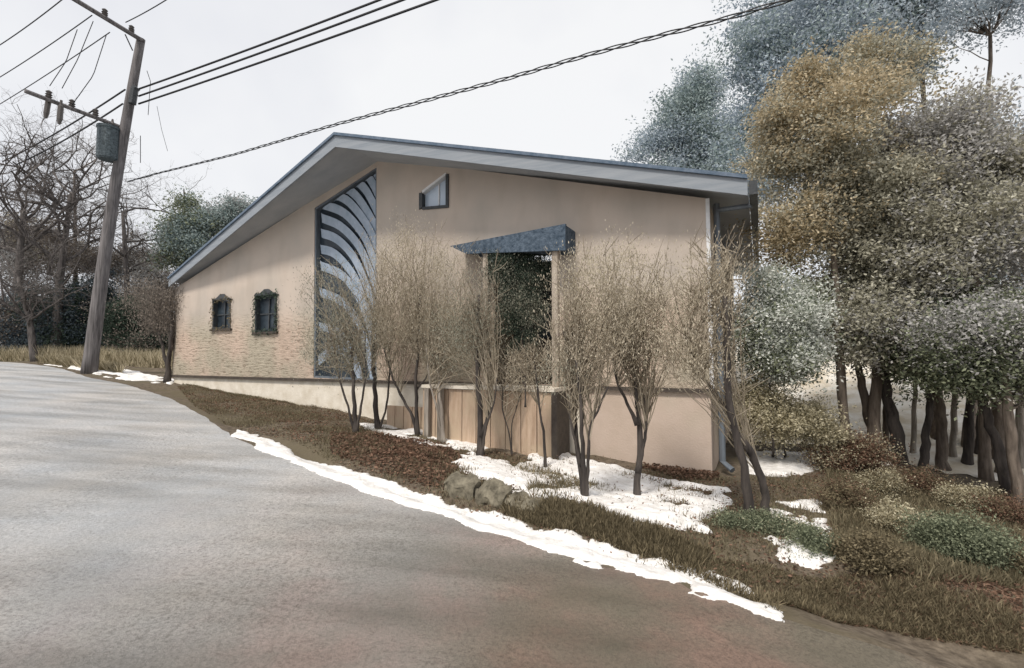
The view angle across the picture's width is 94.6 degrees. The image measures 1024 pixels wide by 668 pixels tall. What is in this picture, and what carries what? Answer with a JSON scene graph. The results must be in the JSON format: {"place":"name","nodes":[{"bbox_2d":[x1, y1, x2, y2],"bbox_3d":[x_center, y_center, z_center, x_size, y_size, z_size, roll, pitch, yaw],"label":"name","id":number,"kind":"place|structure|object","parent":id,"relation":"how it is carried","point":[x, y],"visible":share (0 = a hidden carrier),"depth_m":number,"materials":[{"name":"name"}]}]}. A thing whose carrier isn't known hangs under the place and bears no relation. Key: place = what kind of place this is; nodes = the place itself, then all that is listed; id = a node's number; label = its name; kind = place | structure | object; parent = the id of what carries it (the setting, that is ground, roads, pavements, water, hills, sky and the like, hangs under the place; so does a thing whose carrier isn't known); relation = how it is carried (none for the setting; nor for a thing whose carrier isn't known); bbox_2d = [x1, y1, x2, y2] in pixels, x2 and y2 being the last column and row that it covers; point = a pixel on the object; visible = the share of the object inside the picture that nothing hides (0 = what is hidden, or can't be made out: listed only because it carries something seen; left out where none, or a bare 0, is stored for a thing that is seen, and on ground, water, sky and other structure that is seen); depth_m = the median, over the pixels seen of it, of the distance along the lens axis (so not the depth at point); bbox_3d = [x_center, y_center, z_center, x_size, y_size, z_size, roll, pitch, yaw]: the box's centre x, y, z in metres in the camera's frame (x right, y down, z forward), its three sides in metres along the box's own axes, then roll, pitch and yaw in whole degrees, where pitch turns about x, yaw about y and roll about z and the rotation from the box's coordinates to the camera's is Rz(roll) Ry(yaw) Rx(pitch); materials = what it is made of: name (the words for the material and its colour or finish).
{"place":"outdoors","nodes":[
{"label":"outdoors","id":0,"kind":"place"},
{"bbox_2d":[0,343,172,368],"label":"dry grass","id":1,"kind":"structure","parent":0,"point":[150,358],"depth_m":23.86,"materials":[{"name":"plant"}]},
{"bbox_2d":[0,362,936,667],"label":"road","id":2,"kind":"structure","parent":0,"point":[140,528],"depth_m":4.22,"materials":[{"name":"asphalt"}]},
{"bbox_2d":[0,0,1023,338],"label":"sky","id":3,"kind":"structure","parent":0,"point":[580,108],"materials":[{"name":"white"}]},
{"bbox_2d":[2,361,1023,667],"bbox_3d":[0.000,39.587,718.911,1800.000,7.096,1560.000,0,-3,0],"label":"ground","id":4,"kind":"structure","parent":0,"point":[942,655],"depth_m":6.97,"materials":[{"name":"soil"}]},
{"bbox_2d":[0,281,51,350],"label":"thicket","id":5,"kind":"object","parent":4,"relation":"on","point":[9,335],"visible":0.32,"depth_m":25.88,"materials":[{"name":"plant"}]},
{"bbox_2d":[0,213,73,290],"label":"thicket","id":6,"kind":"object","parent":4,"relation":"on","point":[10,259],"visible":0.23,"depth_m":28.79,"materials":[{"name":"brown plant"}]},
{"bbox_2d":[0,207,97,282],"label":"thicket","id":7,"kind":"object","parent":4,"relation":"on","point":[33,228],"visible":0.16,"depth_m":29.20,"materials":[{"name":"brown plant"}]},
{"bbox_2d":[0,190,117,361],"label":"bare tree","id":8,"kind":"object","parent":4,"relation":"on","point":[28,315],"visible":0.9,"depth_m":23.80,"materials":[{"name":"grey plant"}]},
{"bbox_2d":[4,279,114,350],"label":"thicket","id":9,"kind":"object","parent":4,"relation":"on","point":[49,328],"visible":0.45,"depth_m":26.00,"materials":[{"name":"plant"}]},
{"bbox_2d":[10,121,123,293],"bbox_3d":[-28.545,-6.083,30.649,5.587,16.047,8.141,2,-4,-27],"label":"bare tree","id":10,"kind":"object","parent":4,"relation":"on","point":[76,276],"visible":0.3,"depth_m":30.45,"materials":[{"name":"brown plant"}]},
{"bbox_2d":[0,87,156,347],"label":"bare tree","id":11,"kind":"object","parent":4,"relation":"on","point":[20,237],"visible":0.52,"depth_m":27.09,"materials":[{"name":"brown plant"}]},
{"bbox_2d":[34,352,129,372],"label":"dry grass","id":12,"kind":"structure","parent":4,"relation":"on","point":[63,360],"depth_m":20.74,"materials":[{"name":"plant"}]},
{"bbox_2d":[24,0,144,373],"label":"utility pole","id":13,"kind":"object","parent":4,"relation":"on","point":[112,139],"visible":0.98,"depth_m":18.99,"materials":[{"name":"grey"}]},
{"bbox_2d":[0,15,92,76],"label":"overhead wire","id":14,"kind":"object","parent":13,"relation":"attached to","point":[48,45],"visible":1,"depth_m":19.75,"materials":[{"name":"black"}]},
{"bbox_2d":[0,32,109,103],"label":"overhead wire","id":15,"kind":"object","parent":13,"relation":"attached to","point":[57,67],"visible":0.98,"depth_m":20.97,"materials":[{"name":"black"}]},
{"bbox_2d":[2,89,125,161],"bbox_3d":[-22.444,-9.880,23.156,14.772,0.246,0.064,-2,-4,29],"label":"overhead wire","id":16,"kind":"object","parent":13,"relation":"attached to","point":[99,106],"visible":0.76,"depth_m":21.96,"materials":[{"name":"black"}]},
{"bbox_2d":[17,103,122,163],"bbox_3d":[-21.551,-9.304,22.618,12.596,0.245,0.064,-2,-4,30],"label":"overhead wire","id":17,"kind":"object","parent":13,"relation":"attached to","point":[106,114],"visible":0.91,"depth_m":21.71,"materials":[{"name":"black"}]},
{"bbox_2d":[139,0,381,88],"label":"overhead wire","id":18,"kind":"object","parent":13,"relation":"attached to","point":[285,35],"visible":0.98,"depth_m":16.60,"materials":[{"name":"black"}]},
{"bbox_2d":[138,0,404,96],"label":"overhead wire","id":19,"kind":"object","parent":13,"relation":"attached to","point":[301,37],"visible":1,"depth_m":16.31,"materials":[{"name":"black"}]},
{"bbox_2d":[138,0,438,104],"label":"overhead wire","id":20,"kind":"object","parent":13,"relation":"attached to","point":[317,42],"visible":1,"depth_m":16.01,"materials":[{"name":"black"}]},
{"bbox_2d":[128,0,792,181],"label":"service cable","id":21,"kind":"object","parent":13,"relation":"attached to","point":[662,34],"visible":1,"depth_m":11.95,"materials":[{"name":"rubber"}]},
{"bbox_2d":[0,85,174,348],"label":"bare tree","id":22,"kind":"object","parent":4,"relation":"on","point":[68,219],"visible":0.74,"depth_m":25.06,"materials":[{"name":"brown plant"}]},
{"bbox_2d":[42,267,143,349],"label":"thicket","id":23,"kind":"object","parent":4,"relation":"on","point":[110,290],"visible":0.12,"depth_m":26.82,"materials":[{"name":"plant"}]},
{"bbox_2d":[25,228,164,288],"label":"thicket","id":24,"kind":"object","parent":4,"relation":"on","point":[116,258],"visible":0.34,"depth_m":29.34,"materials":[{"name":"grey plant"}]},
{"bbox_2d":[0,152,212,296],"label":"bare tree","id":25,"kind":"object","parent":4,"relation":"on","point":[124,254],"visible":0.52,"depth_m":27.25,"materials":[{"name":"brown plant"}]},
{"bbox_2d":[44,364,173,383],"bbox_3d":[-16.692,1.646,19.725,10.035,0.744,1.867,-2,-4,31],"label":"snow patch","id":26,"kind":"object","parent":4,"relation":"on","point":[127,374],"visible":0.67,"depth_m":18.68,"materials":[{"name":"snow"}]},
{"bbox_2d":[73,288,169,354],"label":"thicket","id":27,"kind":"object","parent":4,"relation":"on","point":[122,340],"visible":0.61,"depth_m":25.10,"materials":[{"name":"plant"}]},
{"bbox_2d":[108,252,179,330],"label":"thicket","id":28,"kind":"object","parent":4,"relation":"on","point":[145,270],"visible":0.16,"depth_m":27.60,"materials":[{"name":"brown plant"}]},
{"bbox_2d":[103,263,185,382],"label":"bare shrub","id":29,"kind":"object","parent":4,"relation":"on","point":[164,317],"visible":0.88,"depth_m":17.52,"materials":[{"name":"plant"}]},
{"bbox_2d":[136,183,227,271],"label":"evergreen tree","id":30,"kind":"object","parent":4,"relation":"on","point":[185,234],"visible":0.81,"depth_m":26.68,"materials":[{"name":"green plant"}]},
{"bbox_2d":[184,189,257,236],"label":"evergreen tree","id":31,"kind":"object","parent":4,"relation":"on","point":[232,207],"visible":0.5,"depth_m":27.75,"materials":[{"name":"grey plant"}]},
{"bbox_2d":[182,383,300,406],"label":"dry grass","id":32,"kind":"structure","parent":4,"relation":"on","point":[235,394],"depth_m":15.43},
{"bbox_2d":[282,254,399,432],"bbox_3d":[-3.678,0.203,10.487,2.931,4.124,2.038,0,-3,0],"label":"bare shrub","id":33,"kind":"object","parent":4,"relation":"on","point":[345,341],"visible":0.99,"depth_m":10.43,"materials":[{"name":"brown plant"}]},
{"bbox_2d":[341,230,423,428],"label":"bare shrub","id":34,"kind":"object","parent":4,"relation":"on","point":[377,423],"visible":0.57,"depth_m":11.55,"materials":[{"name":"brown plant"}]},
{"bbox_2d":[329,430,461,487],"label":"leaf litter","id":35,"kind":"object","parent":4,"relation":"on","point":[408,452],"visible":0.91,"depth_m":8.36,"materials":[{"name":"brown plant"}]},
{"bbox_2d":[350,200,469,435],"bbox_3d":[-2.352,-0.318,11.047,3.185,5.502,2.209,0,-3,0],"label":"bare shrub","id":36,"kind":"object","parent":4,"relation":"on","point":[401,334],"visible":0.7,"depth_m":10.92,"materials":[{"name":"brown plant"}]},
{"bbox_2d":[231,429,597,560],"bbox_3d":[-2.610,2.225,7.407,8.736,0.660,0.857,-2,-4,35],"label":"snow patch","id":37,"kind":"object","parent":4,"relation":"on","point":[568,543],"visible":0.97,"depth_m":6.15,"materials":[{"name":"snow"}]},
{"bbox_2d":[360,423,487,451],"bbox_3d":[-2.260,2.353,10.804,3.988,0.352,1.630,-2,-4,35],"label":"snow patch","id":38,"kind":"object","parent":4,"relation":"on","point":[409,431],"visible":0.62,"depth_m":10.49,"materials":[{"name":"snow"}]},
{"bbox_2d":[391,228,507,443],"bbox_3d":[-1.395,-0.015,10.506,2.635,4.985,1.844,0,-3,0],"label":"bare shrub","id":39,"kind":"object","parent":4,"relation":"on","point":[438,371],"visible":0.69,"depth_m":10.40,"materials":[{"name":"brown plant"}]},
{"bbox_2d":[444,471,480,500],"bbox_3d":[-0.701,2.164,6.683,0.491,0.345,0.314,-2,-4,27],"label":"edging stone","id":40,"kind":"object","parent":4,"relation":"on","point":[458,484],"visible":0.92,"depth_m":6.59,"materials":[{"name":"stone"}]},
{"bbox_2d":[167,132,758,472],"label":"gabled house","id":41,"kind":"structure","parent":4,"relation":"on","point":[239,317],"depth_m":11.76,"materials":[{"name":"beige"}]},
{"bbox_2d":[208,294,232,330],"bbox_3d":[-10.022,-0.703,16.344,1.375,1.395,0.285,-2,-4,28],"label":"window","id":42,"kind":"structure","parent":41,"relation":"in","point":[221,305],"depth_m":16.47,"materials":[{"name":"black glass"}]},
{"bbox_2d":[250,288,278,336],"bbox_3d":[-7.894,-0.682,15.219,1.388,1.532,0.291,-2,-4,28],"label":"window","id":43,"kind":"structure","parent":41,"relation":"in","point":[265,302],"depth_m":15.34,"materials":[{"name":"black glass"}]},
{"bbox_2d":[314,168,376,379],"bbox_3d":[-4.809,-1.667,13.767,2.624,6.002,0.180,-2,-4,28],"label":"window","id":44,"kind":"structure","parent":41,"relation":"in","point":[337,219],"depth_m":13.85,"materials":[{"name":"blue glass"}]},
{"bbox_2d":[419,173,448,209],"bbox_3d":[-2.002,-3.666,12.325,0.940,0.923,0.170,-2,-4,28],"label":"window","id":45,"kind":"structure","parent":41,"relation":"in","point":[436,195],"depth_m":12.31,"materials":[{"name":"grey glass"}]},
{"bbox_2d":[478,249,551,385],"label":"climbing evergreen","id":46,"kind":"object","parent":41,"relation":"attached to","point":[529,266],"visible":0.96,"depth_m":10.57,"materials":[{"name":"green plant"}]},
{"bbox_2d":[534,299,551,381],"bbox_3d":[0.989,0.155,11.902,0.971,2.100,0.100,-2,-4,28],"label":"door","id":47,"kind":"structure","parent":41,"relation":"in","point":[550,309],"depth_m":11.98,"materials":[{"name":"black glass"}]},
{"bbox_2d":[419,241,524,455],"bbox_3d":[-0.880,0.322,9.505,2.296,4.444,1.524,0,-3,0],"label":"bare shrub","id":48,"kind":"object","parent":4,"relation":"on","point":[478,327],"visible":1,"depth_m":9.41,"materials":[{"name":"brown plant"}]},
{"bbox_2d":[475,478,512,508],"bbox_3d":[-0.252,2.163,6.405,0.492,0.345,0.320,-2,-4,34],"label":"edging stone","id":49,"kind":"object","parent":4,"relation":"on","point":[494,491],"visible":0.87,"depth_m":6.33,"materials":[{"name":"stone"}]},
{"bbox_2d":[481,334,559,466],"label":"bare shrub","id":50,"kind":"object","parent":4,"relation":"on","point":[528,365],"visible":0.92,"depth_m":8.57,"materials":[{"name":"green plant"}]},
{"bbox_2d":[494,346,552,454],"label":"bare shrub","id":51,"kind":"object","parent":4,"relation":"on","point":[502,386],"visible":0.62,"depth_m":9.56,"materials":[{"name":"brown plant"}]},
{"bbox_2d":[504,490,542,513],"bbox_3d":[0.148,2.222,6.141,0.464,0.274,0.337,-2,-4,31],"label":"edging stone","id":52,"kind":"object","parent":4,"relation":"on","point":[525,499],"visible":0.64,"depth_m":6.12,"materials":[{"name":"stone"}]},
{"bbox_2d":[519,460,623,506],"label":"dry stems","id":53,"kind":"object","parent":4,"relation":"on","point":[548,473],"visible":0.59,"depth_m":7.08,"materials":[{"name":"beige plant"}]},
{"bbox_2d":[416,449,728,520],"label":"dry stems","id":54,"kind":"object","parent":4,"relation":"on","point":[625,473],"visible":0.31,"depth_m":7.63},
{"bbox_2d":[451,451,732,533],"bbox_3d":[1.082,2.418,8.003,3.849,0.519,5.243,3,-4,-45],"label":"snow patch","id":55,"kind":"object","parent":4,"relation":"on","point":[651,509],"visible":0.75,"depth_m":7.20,"materials":[{"name":"snow"}]},
{"bbox_2d":[522,212,669,495],"bbox_3d":[1.115,0.438,6.597,2.184,3.915,1.523,0,-3,0],"label":"bare shrub","id":56,"kind":"object","parent":4,"relation":"on","point":[575,351],"visible":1,"depth_m":6.56,"materials":[{"name":"brown plant"}]},
{"bbox_2d":[467,451,730,524],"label":"leaf litter","id":57,"kind":"object","parent":4,"relation":"on","point":[617,481],"visible":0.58,"depth_m":7.69,"materials":[{"name":"brown plant"}]},
{"bbox_2d":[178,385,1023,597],"bbox_3d":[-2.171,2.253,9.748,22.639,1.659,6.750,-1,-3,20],"label":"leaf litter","id":58,"kind":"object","parent":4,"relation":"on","point":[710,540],"visible":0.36,"depth_m":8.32,"materials":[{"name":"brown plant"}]},
{"bbox_2d":[500,491,711,570],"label":"dry stems","id":59,"kind":"object","parent":4,"relation":"on","point":[613,529],"visible":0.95,"depth_m":5.42,"materials":[{"name":"plant"}]},
{"bbox_2d":[544,222,748,494],"bbox_3d":[1.973,0.431,7.129,2.954,4.271,1.727,0,-3,0],"label":"bare shrub","id":60,"kind":"object","parent":4,"relation":"on","point":[642,399],"visible":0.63,"depth_m":7.11,"materials":[{"name":"brown plant"}]},
{"bbox_2d":[573,539,784,621],"bbox_3d":[1.606,2.440,4.697,1.948,0.293,0.775,-2,-4,27],"label":"snow patch","id":61,"kind":"object","parent":4,"relation":"on","point":[618,559],"visible":0.75,"depth_m":4.67,"materials":[{"name":"snow"}]},
{"bbox_2d":[627,554,785,611],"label":"dry stems","id":62,"kind":"object","parent":61,"relation":"on","point":[751,596],"visible":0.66,"depth_m":4.56,"materials":[{"name":"plant"}]},
{"bbox_2d":[642,462,719,480],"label":"leaf litter","id":63,"kind":"object","parent":4,"relation":"on","point":[673,469],"visible":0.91,"depth_m":8.82,"materials":[{"name":"brown plant"}]},
{"bbox_2d":[620,221,782,519],"bbox_3d":[2.491,0.546,6.275,2.115,4.135,1.581,0,-3,0],"label":"bare shrub","id":64,"kind":"object","parent":4,"relation":"on","point":[742,446],"visible":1,"depth_m":6.20,"materials":[{"name":"brown plant"}]},
{"bbox_2d":[703,555,830,600],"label":"dry stems","id":65,"kind":"object","parent":4,"relation":"on","point":[763,582],"visible":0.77,"depth_m":4.83,"materials":[{"name":"plant"}]},
{"bbox_2d":[706,500,837,539],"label":"green shrub","id":66,"kind":"object","parent":4,"relation":"on","point":[764,519],"visible":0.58,"depth_m":5.79,"materials":[{"name":"green plant"}]},
{"bbox_2d":[745,450,825,476],"bbox_3d":[6.156,2.832,10.546,2.077,0.278,3.491,-1,-3,24],"label":"snow patch","id":67,"kind":"object","parent":4,"relation":"on","point":[784,466],"visible":0.45,"depth_m":9.91,"materials":[{"name":"snow"}]},
{"bbox_2d":[723,254,854,456],"bbox_3d":[5.611,0.682,9.970,2.863,4.649,2.752,2,-4,-36],"label":"pale leaved shrub","id":68,"kind":"object","parent":4,"relation":"on","point":[789,324],"visible":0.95,"depth_m":9.49,"materials":[{"name":"green plant"}]},
{"bbox_2d":[725,370,867,461],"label":"yellow shrub","id":69,"kind":"object","parent":4,"relation":"on","point":[802,420],"visible":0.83,"depth_m":9.77,"materials":[{"name":"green plant"}]},
{"bbox_2d":[763,499,836,569],"bbox_3d":[3.903,2.570,6.478,0.934,0.315,3.520,-2,-4,28],"label":"snow patch","id":70,"kind":"object","parent":4,"relation":"on","point":[813,562],"visible":0.41,"depth_m":5.19,"materials":[{"name":"snow"}]},
{"bbox_2d":[765,518,840,564],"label":"green shrub","id":71,"kind":"object","parent":4,"relation":"on","point":[809,538],"visible":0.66,"depth_m":5.19,"materials":[{"name":"green plant"}]},
{"bbox_2d":[799,471,887,512],"bbox_3d":[5.175,2.570,7.397,1.094,0.721,1.062,0,-3,0],"label":"brush","id":72,"kind":"object","parent":4,"relation":"on","point":[841,493],"visible":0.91,"depth_m":7.23,"materials":[{"name":"brown plant"}]},
{"bbox_2d":[723,17,966,466],"bbox_3d":[7.436,-2.091,10.848,4.478,10.415,4.506,-3,-4,40],"label":"tall tree","id":73,"kind":"object","parent":4,"relation":"on","point":[833,109],"visible":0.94,"depth_m":10.30,"materials":[{"name":"brown plant"}]},
{"bbox_2d":[790,421,915,474],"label":"olive shrub","id":74,"kind":"object","parent":4,"relation":"on","point":[867,453],"visible":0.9,"depth_m":9.65,"materials":[{"name":"plant"}]},
{"bbox_2d":[817,518,926,582],"bbox_3d":[3.714,2.249,4.899,0.858,0.652,0.783,0,-3,0],"label":"brush","id":75,"kind":"object","parent":4,"relation":"on","point":[870,548],"visible":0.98,"depth_m":4.79,"materials":[{"name":"plant"}]},
{"bbox_2d":[845,463,929,498],"bbox_3d":[6.450,2.608,8.160,1.127,0.748,1.026,0,-3,0],"label":"brush","id":76,"kind":"object","parent":4,"relation":"on","point":[884,483],"visible":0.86,"depth_m":8.04,"materials":[{"name":"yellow plant"}]},
{"bbox_2d":[762,563,1023,653],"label":"dry grass","id":77,"kind":"structure","parent":4,"relation":"on","point":[834,614],"depth_m":4.32,"materials":[{"name":"plant"}]},
{"bbox_2d":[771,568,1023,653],"bbox_3d":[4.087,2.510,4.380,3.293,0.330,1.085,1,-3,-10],"label":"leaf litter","id":78,"kind":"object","parent":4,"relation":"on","point":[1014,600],"visible":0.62,"depth_m":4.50,"materials":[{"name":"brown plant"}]},
{"bbox_2d":[859,492,936,538],"bbox_3d":[5.309,2.551,6.510,1.015,0.716,1.137,0,-3,0],"label":"brush","id":79,"kind":"object","parent":4,"relation":"on","point":[888,516],"visible":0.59,"depth_m":6.42,"materials":[{"name":"yellow plant"}]},
{"bbox_2d":[851,313,959,472],"bbox_3d":[8.854,1.326,9.984,2.627,3.525,2.087,0,-3,0],"label":"grove tree","id":80,"kind":"object","parent":4,"relation":"on","point":[924,451],"visible":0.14,"depth_m":10.00,"materials":[{"name":"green plant"}]},
{"bbox_2d":[822,270,1022,467],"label":"tall tree","id":81,"kind":"object","parent":4,"relation":"on","point":[895,427],"visible":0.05,"depth_m":10.43,"materials":[{"name":"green plant"}]},
{"bbox_2d":[824,465,1023,589],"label":"dry grass","id":82,"kind":"structure","parent":4,"relation":"on","point":[971,570],"depth_m":6.28,"materials":[{"name":"plant"}]},
{"bbox_2d":[891,461,962,498],"bbox_3d":[7.431,2.655,8.484,1.106,0.808,1.082,0,-3,0],"label":"brush","id":83,"kind":"object","parent":4,"relation":"on","point":[927,480],"visible":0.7,"depth_m":8.33,"materials":[{"name":"brown plant"}]},
{"bbox_2d":[896,291,960,452],"bbox_3d":[9.486,0.858,11.137,2.451,4.229,2.669,0,-3,0],"label":"grove tree","id":84,"kind":"object","parent":4,"relation":"on","point":[913,425],"visible":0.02,"depth_m":11.17,"materials":[{"name":"brown plant"}]},
{"bbox_2d":[844,63,1023,480],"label":"tall tree","id":85,"kind":"object","parent":4,"relation":"on","point":[995,201],"visible":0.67,"depth_m":9.55,"materials":[{"name":"green plant"}]},
{"bbox_2d":[870,269,1023,504],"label":"tall tree","id":86,"kind":"object","parent":4,"relation":"on","point":[973,324],"visible":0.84,"depth_m":8.17,"materials":[{"name":"green plant"}]},
{"bbox_2d":[886,325,1023,496],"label":"grove tree","id":87,"kind":"object","parent":4,"relation":"on","point":[1001,465],"visible":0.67,"depth_m":8.36,"materials":[{"name":"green plant"}]},
{"bbox_2d":[892,501,1023,577],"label":"green shrub","id":88,"kind":"object","parent":4,"relation":"on","point":[952,537],"visible":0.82,"depth_m":5.43,"materials":[{"name":"green plant"}]},
{"bbox_2d":[918,477,1006,513],"bbox_3d":[7.399,2.689,7.605,1.150,0.782,0.980,0,-3,0],"label":"brush","id":89,"kind":"object","parent":4,"relation":"on","point":[945,495],"visible":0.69,"depth_m":7.55,"materials":[{"name":"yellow plant"}]},
{"bbox_2d":[918,277,1015,472],"bbox_3d":[10.034,0.933,9.898,2.273,4.216,2.196,0,-3,0],"label":"grove tree","id":90,"kind":"object","parent":4,"relation":"on","point":[998,422],"depth_m":9.85,"materials":[{"name":"brown plant"}]},
{"bbox_2d":[922,281,1023,464],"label":"grove tree","id":91,"kind":"object","parent":4,"relation":"on","point":[967,457],"visible":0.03,"depth_m":10.38,"materials":[{"name":"brown plant"}]},
{"bbox_2d":[952,486,1023,525],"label":"brush","id":92,"kind":"object","parent":4,"relation":"on","point":[1012,508],"visible":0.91,"depth_m":7.09,"materials":[{"name":"brown plant"}]},
{"bbox_2d":[985,540,1023,576],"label":"brush","id":93,"kind":"object","parent":4,"relation":"on","point":[1019,563],"visible":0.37,"depth_m":5.20,"materials":[{"name":"plant"}]},
{"bbox_2d":[730,340,1023,480],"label":"hillside","id":94,"kind":"structure","parent":0,"point":[955,463],"depth_m":13.67,"materials":[{"name":"snow"}]},
{"bbox_2d":[610,48,753,173],"bbox_3d":[9.070,-7.002,24.498,7.912,15.550,5.881,0,-3,0],"label":"evergreen tree","id":95,"kind":"object","parent":94,"relation":"on","point":[685,129],"visible":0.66,"depth_m":23.89,"materials":[{"name":"plant"}]},
{"bbox_2d":[692,0,974,439],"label":"tall tree","id":96,"kind":"object","parent":94,"relation":"on","point":[773,38],"visible":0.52,"depth_m":14.90,"materials":[{"name":"green plant"}]},
{"bbox_2d":[848,297,934,451],"bbox_3d":[9.064,0.827,11.454,2.447,4.442,2.648,0,-3,0],"label":"grove tree","id":97,"kind":"object","parent":94,"relation":"on","point":[885,427],"visible":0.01,"depth_m":11.34,"materials":[{"name":"brown plant"}]},
{"bbox_2d":[765,94,1023,469],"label":"tall tree","id":98,"kind":"object","parent":94,"relation":"on","point":[869,300],"visible":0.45,"depth_m":9.98,"materials":[{"name":"green plant"}]},
{"bbox_2d":[887,313,951,470],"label":"grove tree","id":99,"kind":"object","parent":94,"relation":"on","point":[942,452],"visible":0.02,"depth_m":10.16,"materials":[{"name":"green plant"}]},
{"bbox_2d":[894,0,1023,446],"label":"tall tree","id":100,"kind":"object","parent":94,"relation":"on","point":[979,9],"visible":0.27,"depth_m":13.84,"materials":[{"name":"green plant"}]},
{"bbox_2d":[938,286,1006,456],"bbox_3d":[10.258,0.935,10.897,2.685,4.104,2.541,0,-3,0],"label":"grove tree","id":101,"kind":"object","parent":94,"relation":"on","point":[953,437],"depth_m":10.79,"materials":[{"name":"brown plant"}]},
{"bbox_2d":[949,288,1023,468],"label":"grove tree","id":102,"kind":"object","parent":94,"relation":"on","point":[1019,422],"depth_m":9.94,"materials":[{"name":"brown plant"}]},
{"bbox_2d":[949,281,1023,454],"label":"grove tree","id":103,"kind":"object","parent":94,"relation":"on","point":[976,442],"depth_m":10.82,"materials":[{"name":"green plant"}]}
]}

